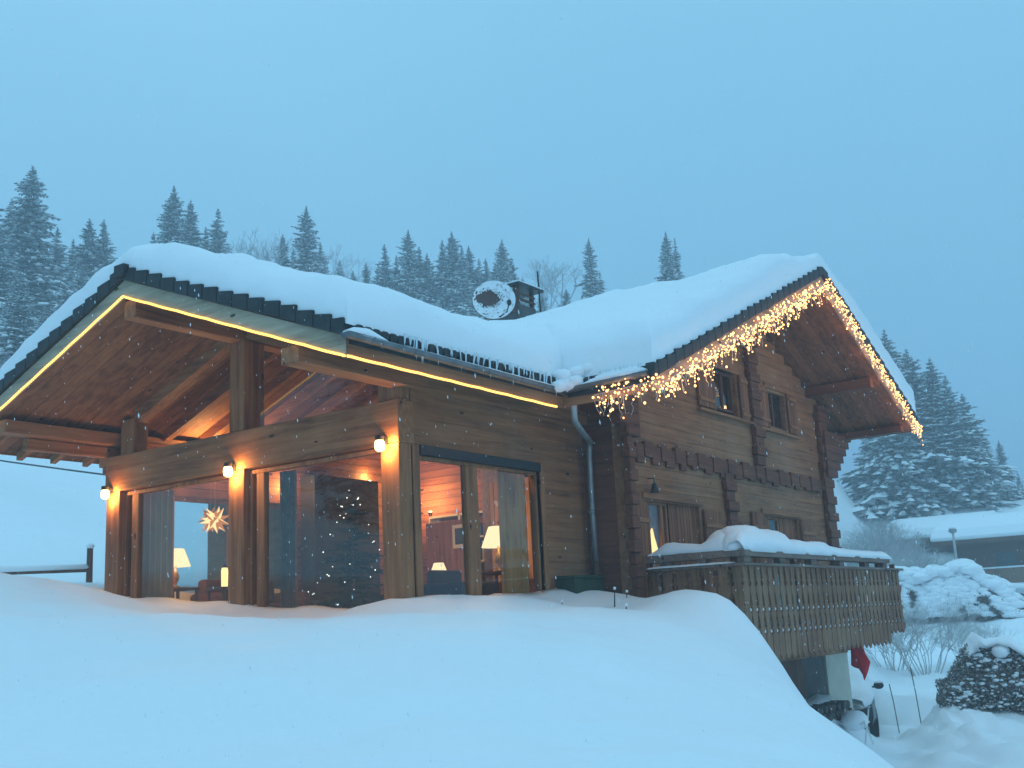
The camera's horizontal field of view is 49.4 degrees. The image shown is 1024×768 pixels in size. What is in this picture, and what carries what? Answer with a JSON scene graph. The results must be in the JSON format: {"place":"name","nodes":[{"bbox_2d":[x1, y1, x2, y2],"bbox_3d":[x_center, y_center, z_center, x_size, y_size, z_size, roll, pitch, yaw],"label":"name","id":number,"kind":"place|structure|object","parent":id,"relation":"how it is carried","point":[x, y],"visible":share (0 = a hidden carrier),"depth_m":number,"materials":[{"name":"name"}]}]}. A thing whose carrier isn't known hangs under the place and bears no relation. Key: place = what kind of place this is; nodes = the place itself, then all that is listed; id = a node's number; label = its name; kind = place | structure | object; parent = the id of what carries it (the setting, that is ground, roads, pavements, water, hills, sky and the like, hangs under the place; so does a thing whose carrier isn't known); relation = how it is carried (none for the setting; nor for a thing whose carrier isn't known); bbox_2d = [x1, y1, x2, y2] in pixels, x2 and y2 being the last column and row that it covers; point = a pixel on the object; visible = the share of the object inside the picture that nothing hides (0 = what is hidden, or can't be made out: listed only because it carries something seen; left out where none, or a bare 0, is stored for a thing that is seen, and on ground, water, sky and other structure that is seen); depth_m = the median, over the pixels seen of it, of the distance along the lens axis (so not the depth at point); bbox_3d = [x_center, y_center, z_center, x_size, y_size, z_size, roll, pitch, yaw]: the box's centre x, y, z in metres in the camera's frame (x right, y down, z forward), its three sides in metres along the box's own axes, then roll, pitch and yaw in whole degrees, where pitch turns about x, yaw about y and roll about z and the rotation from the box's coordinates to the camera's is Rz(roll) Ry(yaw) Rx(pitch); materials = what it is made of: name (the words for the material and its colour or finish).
{"place":"outdoors","nodes":[
{"label":"outdoors","id":0,"kind":"place"},
{"bbox_2d":[300,475,380,606],"bbox_3d":[-3.348,3.286,21.831,0.390,2.850,1.800,-11,-15,34],"label":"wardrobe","id":1,"kind":"object","parent":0,"point":[324,493],"visible":0.55,"depth_m":21.43,"materials":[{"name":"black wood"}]},
{"bbox_2d":[429,511,484,562],"bbox_3d":[-0.944,3.808,23.225,1.660,2.190,0.380,-11,-15,34],"label":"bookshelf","id":2,"kind":"object","parent":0,"point":[434,519],"visible":0.12,"depth_m":23.57,"materials":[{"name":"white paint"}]},
{"bbox_2d":[481,469,528,581],"bbox_3d":[0.162,2.467,22.164,1.000,4.250,1.180,-11,-15,34],"label":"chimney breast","id":3,"kind":"object","parent":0,"point":[487,476],"depth_m":21.90,"materials":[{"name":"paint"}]},
{"bbox_2d":[0,0,1022,767],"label":"falling snow","id":4,"kind":"structure","parent":0,"point":[490,424],"depth_m":4.93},
{"bbox_2d":[0,455,1023,767],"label":"snowy ground","id":5,"kind":"structure","parent":0,"point":[646,685],"depth_m":9.37,"materials":[{"name":"snow"}]},
{"bbox_2d":[1,198,18,242],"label":"spruce","id":6,"kind":"object","parent":5,"relation":"on","point":[6,232],"visible":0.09,"depth_m":87.74,"materials":[{"name":"green plant"}]},
{"bbox_2d":[0,225,35,332],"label":"spruce","id":7,"kind":"object","parent":5,"relation":"on","point":[5,288],"visible":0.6,"depth_m":73.80,"materials":[{"name":"green plant"}]},
{"bbox_2d":[0,271,39,365],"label":"spruce","id":8,"kind":"object","parent":5,"relation":"on","point":[14,327],"visible":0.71,"depth_m":67.80,"materials":[{"name":"green plant"}]},
{"bbox_2d":[0,215,57,328],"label":"spruce","id":9,"kind":"object","parent":5,"relation":"on","point":[40,307],"visible":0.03,"depth_m":79.21,"materials":[{"name":"green plant"}]},
{"bbox_2d":[24,306,48,339],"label":"spruce","id":10,"kind":"object","parent":5,"relation":"on","point":[43,316],"visible":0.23,"depth_m":66.65,"materials":[{"name":"green plant"}]},
{"bbox_2d":[0,165,74,317],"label":"spruce","id":11,"kind":"object","parent":5,"relation":"on","point":[30,218],"visible":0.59,"depth_m":84.40,"materials":[{"name":"green plant"}]},
{"bbox_2d":[0,543,94,582],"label":"wooden fence","id":12,"kind":"object","parent":5,"relation":"on","point":[87,567],"visible":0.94,"depth_m":23.77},
{"bbox_2d":[47,227,76,303],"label":"spruce","id":13,"kind":"object","parent":5,"relation":"on","point":[59,252],"visible":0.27,"depth_m":87.02,"materials":[{"name":"green plant"}]},
{"bbox_2d":[64,239,79,280],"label":"spruce","id":14,"kind":"object","parent":5,"relation":"on","point":[72,258],"visible":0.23,"depth_m":93.50,"materials":[{"name":"green plant"}]},
{"bbox_2d":[65,264,89,298],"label":"spruce","id":15,"kind":"object","parent":5,"relation":"on","point":[80,282],"visible":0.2,"depth_m":77.74,"materials":[{"name":"green plant"}]},
{"bbox_2d":[65,219,106,289],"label":"spruce","id":16,"kind":"object","parent":5,"relation":"on","point":[88,246],"visible":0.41,"depth_m":89.83,"materials":[{"name":"green plant"}]},
{"bbox_2d":[84,219,117,275],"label":"spruce","id":17,"kind":"object","parent":5,"relation":"on","point":[106,251],"visible":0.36,"depth_m":90.39,"materials":[{"name":"green plant"}]},
{"bbox_2d":[154,186,190,244],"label":"spruce","id":18,"kind":"object","parent":5,"relation":"on","point":[172,232],"visible":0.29,"depth_m":96.71,"materials":[{"name":"green plant"}]},
{"bbox_2d":[178,199,209,249],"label":"spruce","id":19,"kind":"object","parent":5,"relation":"on","point":[190,237],"visible":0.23,"depth_m":98.18,"materials":[{"name":"green plant"}]},
{"bbox_2d":[205,208,232,253],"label":"spruce","id":20,"kind":"object","parent":5,"relation":"on","point":[216,244],"visible":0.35,"depth_m":99.48,"materials":[{"name":"green plant"}]},
{"bbox_2d":[222,227,295,264],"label":"bare tree","id":21,"kind":"object","parent":5,"relation":"on","point":[248,252],"visible":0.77,"depth_m":99.04,"materials":[{"name":"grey plant"}]},
{"bbox_2d":[223,230,302,267],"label":"bare tree","id":22,"kind":"object","parent":5,"relation":"on","point":[272,249],"visible":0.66,"depth_m":99.88,"materials":[{"name":"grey plant"}]},
{"bbox_2d":[273,235,292,266],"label":"spruce","id":23,"kind":"object","parent":5,"relation":"on","point":[287,261],"visible":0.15,"depth_m":101.42,"materials":[{"name":"green plant"}]},
{"bbox_2d":[290,206,327,272],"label":"spruce","id":24,"kind":"object","parent":5,"relation":"on","point":[306,244],"visible":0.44,"depth_m":99.88,"materials":[{"name":"green plant"}]},
{"bbox_2d":[314,242,329,274],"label":"spruce","id":25,"kind":"object","parent":5,"relation":"on","point":[322,257],"visible":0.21,"depth_m":102.43,"materials":[{"name":"green plant"}]},
{"bbox_2d":[304,243,379,281],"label":"bare tree","id":26,"kind":"object","parent":5,"relation":"on","point":[335,261],"visible":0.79,"depth_m":99.57,"materials":[{"name":"grey plant"}]},
{"bbox_2d":[362,262,371,283],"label":"spruce","id":27,"kind":"object","parent":5,"relation":"on","point":[365,273],"visible":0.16,"depth_m":103.68,"materials":[{"name":"green plant"}]},
{"bbox_2d":[369,244,400,291],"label":"spruce","id":28,"kind":"object","parent":5,"relation":"on","point":[385,279],"visible":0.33,"depth_m":101.69,"materials":[{"name":"green plant"}]},
{"bbox_2d":[392,231,433,302],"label":"spruce","id":29,"kind":"object","parent":5,"relation":"on","point":[409,280],"visible":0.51,"depth_m":101.75,"materials":[{"name":"green plant"}]},
{"bbox_2d":[412,247,434,303],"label":"spruce","id":30,"kind":"object","parent":5,"relation":"on","point":[419,266],"visible":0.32,"depth_m":103.08,"materials":[{"name":"green plant"}]},
{"bbox_2d":[419,254,438,303],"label":"spruce","id":31,"kind":"object","parent":5,"relation":"on","point":[427,278],"visible":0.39,"depth_m":102.82,"materials":[{"name":"green plant"}]},
{"bbox_2d":[429,240,456,310],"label":"spruce","id":32,"kind":"object","parent":5,"relation":"on","point":[439,266],"visible":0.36,"depth_m":102.81,"materials":[{"name":"green plant"}]},
{"bbox_2d":[434,231,475,315],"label":"spruce","id":33,"kind":"object","parent":5,"relation":"on","point":[450,266],"visible":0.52,"depth_m":101.92,"materials":[{"name":"green plant"}]},
{"bbox_2d":[0,242,917,709],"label":"chalet","id":34,"kind":"object","parent":5,"relation":"on","point":[752,526],"visible":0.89,"depth_m":17.62,"materials":[{"name":"wood"}]},
{"bbox_2d":[0,460,105,475],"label":"overhead cable","id":35,"kind":"object","parent":34,"relation":"attached to","point":[52,467],"visible":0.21,"depth_m":37.88,"materials":[{"name":"black metal"}]},
{"bbox_2d":[101,486,113,498],"bbox_3d":[-6.587,1.769,18.087,0.140,0.210,0.200,-11,-15,34],"label":"wall lamp","id":36,"kind":"object","parent":34,"relation":"attached to","point":[106,491],"visible":1,"depth_m":18.02,"materials":[{"name":"glass"}]},
{"bbox_2d":[142,489,174,597],"bbox_3d":[-5.696,2.827,17.878,0.781,2.200,0.086,-10,-14,31],"label":"curtain","id":37,"kind":"object","parent":34,"relation":"hanging from","point":[158,547],"visible":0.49,"depth_m":17.91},
{"bbox_2d":[123,475,228,597],"bbox_3d":[-5.151,2.692,17.189,2.640,2.320,0.100,-11,-15,34],"label":"window","id":38,"kind":"structure","parent":34,"relation":"in","point":[132,561],"depth_m":17.82,"materials":[{"name":"brown wood"}]},
{"bbox_2d":[173,587,199,600],"bbox_3d":[-5.448,3.656,17.980,0.560,0.700,0.560,-11,-15,34],"label":"side table","id":39,"kind":"object","parent":34,"relation":"on","point":[177,590],"visible":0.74,"depth_m":18.05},
{"bbox_2d":[173,548,190,586],"bbox_3d":[-5.480,3.006,18.121,0.483,0.632,0.483,-11,-15,34],"label":"table lamp","id":40,"kind":"object","parent":39,"relation":"on","point":[180,558],"visible":0.63,"depth_m":18.04,"materials":[{"name":"fabric"}]},
{"bbox_2d":[201,507,228,533],"bbox_3d":[-4.643,1.932,17.404,0.477,0.834,0.474,-11,-15,34],"label":"paper star","id":41,"kind":"object","parent":34,"relation":"hanging from","point":[215,521],"visible":0.97,"depth_m":17.30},
{"bbox_2d":[206,586,227,600],"bbox_3d":[-4.492,3.503,17.375,0.400,0.650,0.400,-11,-15,34],"label":"side table","id":42,"kind":"object","parent":34,"relation":"on","point":[224,593],"visible":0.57,"depth_m":17.32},
{"bbox_2d":[221,565,227,586],"bbox_3d":[-4.516,3.015,17.481,0.120,0.350,0.120,-11,-15,34],"label":"glass lantern","id":43,"kind":"object","parent":42,"relation":"on","point":[224,575],"visible":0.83,"depth_m":17.44,"materials":[{"name":"glass"}]},
{"bbox_2d":[175,497,279,565],"bbox_3d":[-5.102,3.083,20.019,0.080,1.950,3.000,-11,-15,34],"label":"window","id":44,"kind":"structure","parent":34,"relation":"in","point":[226,503],"depth_m":20.00,"materials":[{"name":"brown wood"}]},
{"bbox_2d":[223,462,235,476],"bbox_3d":[-4.168,1.267,16.420,0.140,0.210,0.200,-11,-15,34],"label":"wall lamp","id":45,"kind":"object","parent":34,"relation":"attached to","point":[229,468],"visible":1,"depth_m":16.36,"materials":[{"name":"glass"}]},
{"bbox_2d":[190,579,308,606],"bbox_3d":[-4.503,3.744,19.214,0.920,0.760,1.920,-11,-15,34],"label":"sofa","id":46,"kind":"object","parent":34,"relation":"on","point":[274,598],"visible":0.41,"depth_m":19.00,"materials":[{"name":"red fabric"}]},
{"bbox_2d":[0,295,557,409],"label":"rope light","id":47,"kind":"object","parent":34,"relation":"attached to","point":[255,332],"visible":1,"depth_m":14.46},
{"bbox_2d":[280,470,297,607],"bbox_3d":[-3.252,2.350,16.187,0.303,2.180,0.086,-9,-14,27],"label":"curtain","id":48,"kind":"object","parent":34,"relation":"hanging from","point":[288,533],"visible":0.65,"depth_m":16.18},
{"bbox_2d":[249,449,380,606],"bbox_3d":[-2.712,2.205,15.504,2.690,2.320,0.100,-11,-15,34],"label":"window","id":49,"kind":"structure","parent":34,"relation":"in","point":[259,478],"depth_m":16.13,"materials":[{"name":"brown wood"}]},
{"bbox_2d":[304,484,383,607],"bbox_3d":[-2.854,2.856,18.762,1.433,2.342,1.941,-33,-32,67],"label":"christmas tree","id":50,"kind":"object","parent":34,"relation":"on","point":[352,564],"visible":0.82,"depth_m":18.71,"materials":[{"name":"green plant"}]},
{"bbox_2d":[374,435,388,451],"bbox_3d":[-1.732,0.792,14.735,0.140,0.210,0.200,-11,-15,34],"label":"wall lamp","id":51,"kind":"object","parent":34,"relation":"attached to","point":[381,441],"visible":1,"depth_m":14.67,"materials":[{"name":"glass"}]},
{"bbox_2d":[426,519,463,581],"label":"wall","id":52,"kind":"structure","parent":34,"relation":"on","point":[439,534],"depth_m":21.70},
{"bbox_2d":[452,524,462,548],"bbox_3d":[-0.962,2.927,21.429,0.450,0.450,0.050,-11,-15,34],"label":"picture frame","id":53,"kind":"object","parent":52,"relation":"attached to","point":[457,534],"visible":0.61,"depth_m":21.46,"materials":[{"name":"white paint"}]},
{"bbox_2d":[424,570,498,595],"bbox_3d":[-0.892,3.624,19.485,0.920,0.760,1.120,-11,-15,34],"label":"armchair","id":54,"kind":"object","parent":34,"relation":"on","point":[445,582],"visible":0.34,"depth_m":19.39,"materials":[{"name":"blue fabric"}]},
{"bbox_2d":[420,455,541,594],"bbox_3d":[-0.447,2.249,15.961,0.100,2.210,2.880,-11,-15,34],"label":"window","id":55,"kind":"structure","parent":34,"relation":"in","point":[468,471],"depth_m":15.83,"materials":[{"name":"brown wood"}]},
{"bbox_2d":[481,571,500,592],"bbox_3d":[-0.188,3.446,18.255,0.600,0.720,0.600,-11,-15,34],"label":"side table","id":56,"kind":"object","parent":34,"relation":"on","point":[496,573],"visible":0.26,"depth_m":18.37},
{"bbox_2d":[481,526,500,570],"bbox_3d":[-0.223,2.732,18.410,0.567,0.742,0.567,-11,-15,34],"label":"table lamp","id":57,"kind":"object","parent":56,"relation":"on","point":[492,538],"visible":0.67,"depth_m":18.30,"materials":[{"name":"fabric"}]},
{"bbox_2d":[472,281,515,319],"bbox_3d":[-0.307,-1.614,23.218,0.893,1.219,0.631,-11,-15,34],"label":"satellite dish","id":58,"kind":"object","parent":34,"relation":"attached to","point":[493,300],"visible":1,"depth_m":23.34,"materials":[{"name":"white metal"}]},
{"bbox_2d":[489,477,533,582],"bbox_3d":[0.063,2.947,20.100,1.000,2.450,0.100,-11,-15,34],"label":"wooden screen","id":59,"kind":"object","parent":34,"relation":"on","point":[493,497],"visible":0.21,"depth_m":20.12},
{"bbox_2d":[497,471,529,592],"bbox_3d":[0.017,2.374,16.907,0.066,2.120,0.670,-11,-15,33],"label":"curtain","id":60,"kind":"object","parent":34,"relation":"hanging from","point":[513,541],"visible":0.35,"depth_m":16.91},
{"bbox_2d":[648,505,662,593],"bbox_3d":[2.514,3.070,18.983,0.047,2.000,1.600,-11,-15,34],"label":"curtain","id":61,"kind":"object","parent":34,"relation":"hanging from","point":[653,514],"visible":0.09,"depth_m":19.04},
{"bbox_2d":[646,501,672,590],"bbox_3d":[2.425,2.961,18.505,0.060,2.020,0.820,-11,-15,34],"label":"window","id":62,"kind":"structure","parent":34,"relation":"in","point":[661,507],"depth_m":18.82,"materials":[{"name":"brown wood"}]},
{"bbox_2d":[666,504,700,590],"bbox_3d":[2.998,3.099,19.276,0.040,2.020,1.040,-11,-15,34],"label":"door leaf","id":63,"kind":"structure","parent":34,"relation":"in","point":[681,520],"depth_m":19.32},
{"bbox_2d":[713,369,733,413],"bbox_3d":[4.080,0.145,21.747,0.060,0.790,1.000,-11,-15,34],"label":"window","id":64,"kind":"structure","parent":34,"relation":"in","point":[719,374],"depth_m":21.80,"materials":[{"name":"brown wood"}]},
{"bbox_2d":[592,278,922,444],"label":"icicle lights","id":65,"kind":"object","parent":34,"relation":"attached to","point":[768,319],"visible":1,"depth_m":18.71},
{"bbox_2d":[768,394,782,429],"bbox_3d":[5.537,0.560,23.737,0.060,0.820,1.000,-11,-15,34],"label":"window","id":66,"kind":"structure","parent":34,"relation":"in","point":[769,395],"depth_m":23.78,"materials":[{"name":"glass"}]},
{"bbox_2d":[778,518,802,604],"bbox_3d":[5.785,3.793,23.109,0.040,2.020,0.820,-11,-15,34],"label":"door leaf","id":67,"kind":"structure","parent":34,"relation":"in","point":[786,526],"depth_m":23.22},
{"bbox_2d":[850,645,869,679],"bbox_3d":[7.250,5.767,23.244,0.430,0.820,0.136,-11,-15,34],"label":"red flag","id":68,"kind":"object","parent":34,"relation":"hanging from","point":[862,662],"visible":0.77,"depth_m":23.22,"materials":[{"name":"fabric"}]},
{"bbox_2d":[446,247,480,316],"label":"spruce","id":69,"kind":"object","parent":5,"relation":"on","point":[463,291],"visible":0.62,"depth_m":100.64,"materials":[{"name":"green plant"}]},
{"bbox_2d":[463,245,487,319],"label":"spruce","id":70,"kind":"object","parent":5,"relation":"on","point":[473,276],"visible":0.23,"depth_m":103.53,"materials":[{"name":"green plant"}]},
{"bbox_2d":[478,258,494,283],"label":"spruce","id":71,"kind":"object","parent":5,"relation":"on","point":[486,274],"visible":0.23,"depth_m":104.30,"materials":[{"name":"green plant"}]},
{"bbox_2d":[476,241,527,320],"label":"spruce","id":72,"kind":"object","parent":5,"relation":"on","point":[502,264],"visible":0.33,"depth_m":102.23,"materials":[{"name":"green plant"}]},
{"bbox_2d":[527,255,571,309],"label":"bare tree","id":73,"kind":"object","parent":5,"relation":"on","point":[557,284],"visible":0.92,"depth_m":102.53,"materials":[{"name":"brown plant"}]},
{"bbox_2d":[521,260,583,306],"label":"bare tree","id":74,"kind":"object","parent":5,"relation":"on","point":[574,277],"visible":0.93,"depth_m":102.31,"materials":[{"name":"brown plant"}]},
{"bbox_2d":[555,575,604,593],"bbox_3d":[1.080,3.387,17.282,0.390,0.800,0.860,-11,-15,34],"label":"storage box","id":75,"kind":"object","parent":5,"relation":"on","point":[576,584],"visible":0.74,"depth_m":17.08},
{"bbox_2d":[573,238,605,299],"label":"spruce","id":76,"kind":"object","parent":5,"relation":"on","point":[591,282],"visible":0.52,"depth_m":101.86,"materials":[{"name":"green plant"}]},
{"bbox_2d":[654,231,683,281],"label":"spruce","id":77,"kind":"object","parent":5,"relation":"on","point":[666,268],"visible":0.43,"depth_m":103.19,"materials":[{"name":"green plant"}]},
{"bbox_2d":[672,238,684,279],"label":"spruce","id":78,"kind":"object","parent":5,"relation":"on","point":[677,266],"visible":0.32,"depth_m":104.23,"materials":[{"name":"green plant"}]},
{"bbox_2d":[840,709,873,743],"bbox_3d":[6.855,6.855,22.202,0.536,0.687,0.567,-11,-15,34],"label":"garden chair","id":79,"kind":"object","parent":5,"relation":"on","point":[854,720],"visible":0.94,"depth_m":22.06,"materials":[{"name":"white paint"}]},
{"bbox_2d":[845,438,878,499],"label":"spruce","id":80,"kind":"object","parent":5,"relation":"on","point":[866,448],"visible":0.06,"depth_m":93.47,"materials":[{"name":"green plant"}]},
{"bbox_2d":[847,653,883,736],"bbox_3d":[8.175,7.825,28.103,2.327,1.850,4.540,-6,-13,15],"label":"parked car","id":81,"kind":"object","parent":5,"relation":"on","point":[863,698],"visible":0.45,"depth_m":26.22,"materials":[{"name":"paint"}]},
{"bbox_2d":[839,532,915,565],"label":"frosted bush","id":82,"kind":"object","parent":5,"relation":"on","point":[849,547],"visible":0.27,"depth_m":67.88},
{"bbox_2d":[843,510,928,551],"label":"frosted bush","id":83,"kind":"object","parent":5,"relation":"on","point":[883,528],"visible":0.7,"depth_m":74.65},
{"bbox_2d":[839,525,937,564],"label":"frosted bush","id":84,"kind":"object","parent":5,"relation":"on","point":[892,538],"visible":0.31,"depth_m":70.76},
{"bbox_2d":[848,436,937,516],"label":"spruce","id":85,"kind":"object","parent":5,"relation":"on","point":[868,457],"visible":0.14,"depth_m":90.02,"materials":[{"name":"green plant"}]},
{"bbox_2d":[864,607,939,670],"bbox_3d":[11.689,7.851,34.248,3.489,2.082,3.223,5,-14,-32],"label":"frosted bush","id":86,"kind":"object","parent":5,"relation":"on","point":[901,635],"visible":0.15,"depth_m":34.05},
{"bbox_2d":[836,329,975,520],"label":"spruce","id":87,"kind":"object","parent":5,"relation":"on","point":[882,504],"visible":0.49,"depth_m":88.82,"materials":[{"name":"green plant"}]},
{"bbox_2d":[870,537,945,567],"bbox_3d":[21.657,10.366,61.440,5.665,4.163,5.735,-11,-15,34],"label":"frosted bush","id":88,"kind":"object","parent":5,"relation":"on","point":[926,560],"visible":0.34,"depth_m":61.02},
{"bbox_2d":[875,540,952,567],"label":"frosted bush","id":89,"kind":"object","parent":5,"relation":"on","point":[916,552],"visible":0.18,"depth_m":68.49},
{"bbox_2d":[867,587,996,676],"bbox_3d":[12.234,7.349,33.239,4.319,2.733,3.892,-11,-15,34],"label":"frosted bush","id":90,"kind":"object","parent":5,"relation":"on","point":[947,623],"visible":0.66,"depth_m":33.11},
{"bbox_2d":[879,510,997,552],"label":"neighbour house","id":91,"kind":"structure","parent":5,"relation":"on","point":[924,525],"depth_m":79.35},
{"bbox_2d":[857,558,1023,621],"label":"snowy shrub","id":92,"kind":"object","parent":5,"relation":"on","point":[927,584],"visible":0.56,"depth_m":45.21,"materials":[{"name":"snow"}]},
{"bbox_2d":[878,349,1002,516],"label":"spruce","id":93,"kind":"object","parent":5,"relation":"on","point":[913,380],"visible":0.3,"depth_m":92.03,"materials":[{"name":"green plant"}]},
{"bbox_2d":[948,526,957,558],"bbox_3d":[22.797,9.319,56.960,0.440,4.080,0.440,-11,-15,34],"label":"street lamp","id":94,"kind":"object","parent":5,"relation":"on","point":[952,530],"visible":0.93,"depth_m":57.18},
{"bbox_2d":[907,358,1003,512],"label":"spruce","id":95,"kind":"object","parent":5,"relation":"on","point":[930,379],"visible":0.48,"depth_m":89.62,"materials":[{"name":"green plant"}]},
{"bbox_2d":[921,375,1018,509],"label":"spruce","id":96,"kind":"object","parent":5,"relation":"on","point":[949,422],"visible":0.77,"depth_m":88.92,"materials":[{"name":"green plant"}]},
{"bbox_2d":[925,617,1020,657],"bbox_3d":[14.184,7.843,33.858,3.063,1.745,3.066,-5,-12,9],"label":"frosted bush","id":97,"kind":"object","parent":5,"relation":"on","point":[979,630],"visible":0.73,"depth_m":33.79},
{"bbox_2d":[930,511,1023,583],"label":"neighbour house","id":98,"kind":"structure","parent":5,"relation":"on","point":[981,540],"depth_m":68.87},
{"bbox_2d":[994,550,1017,566],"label":"window","id":99,"kind":"structure","parent":98,"relation":"in","point":[1006,557],"depth_m":68.36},
{"bbox_2d":[936,394,1021,509],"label":"spruce","id":100,"kind":"object","parent":5,"relation":"on","point":[1000,472],"visible":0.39,"depth_m":88.68,"materials":[{"name":"green plant"}]},
{"bbox_2d":[935,632,1023,714],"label":"hedge","id":101,"kind":"object","parent":5,"relation":"on","point":[976,678],"visible":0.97,"depth_m":26.57,"materials":[{"name":"green plant"}]},
{"bbox_2d":[963,576,1023,618],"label":"snowy shrub","id":102,"kind":"object","parent":5,"relation":"on","point":[1016,594],"visible":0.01,"depth_m":45.56,"materials":[{"name":"snow"}]},
{"bbox_2d":[980,435,1021,500],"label":"spruce","id":103,"kind":"object","parent":5,"relation":"on","point":[1008,495],"visible":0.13,"depth_m":89.79,"materials":[{"name":"green plant"}]},
{"bbox_2d":[995,440,1023,498],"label":"spruce","id":104,"kind":"object","parent":5,"relation":"on","point":[1001,458],"visible":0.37,"depth_m":91.51,"materials":[{"name":"green plant"}]},
{"bbox_2d":[0,0,1023,498],"label":"sky","id":105,"kind":"structure","parent":0,"point":[733,93],"materials":[{"name":"blue"}]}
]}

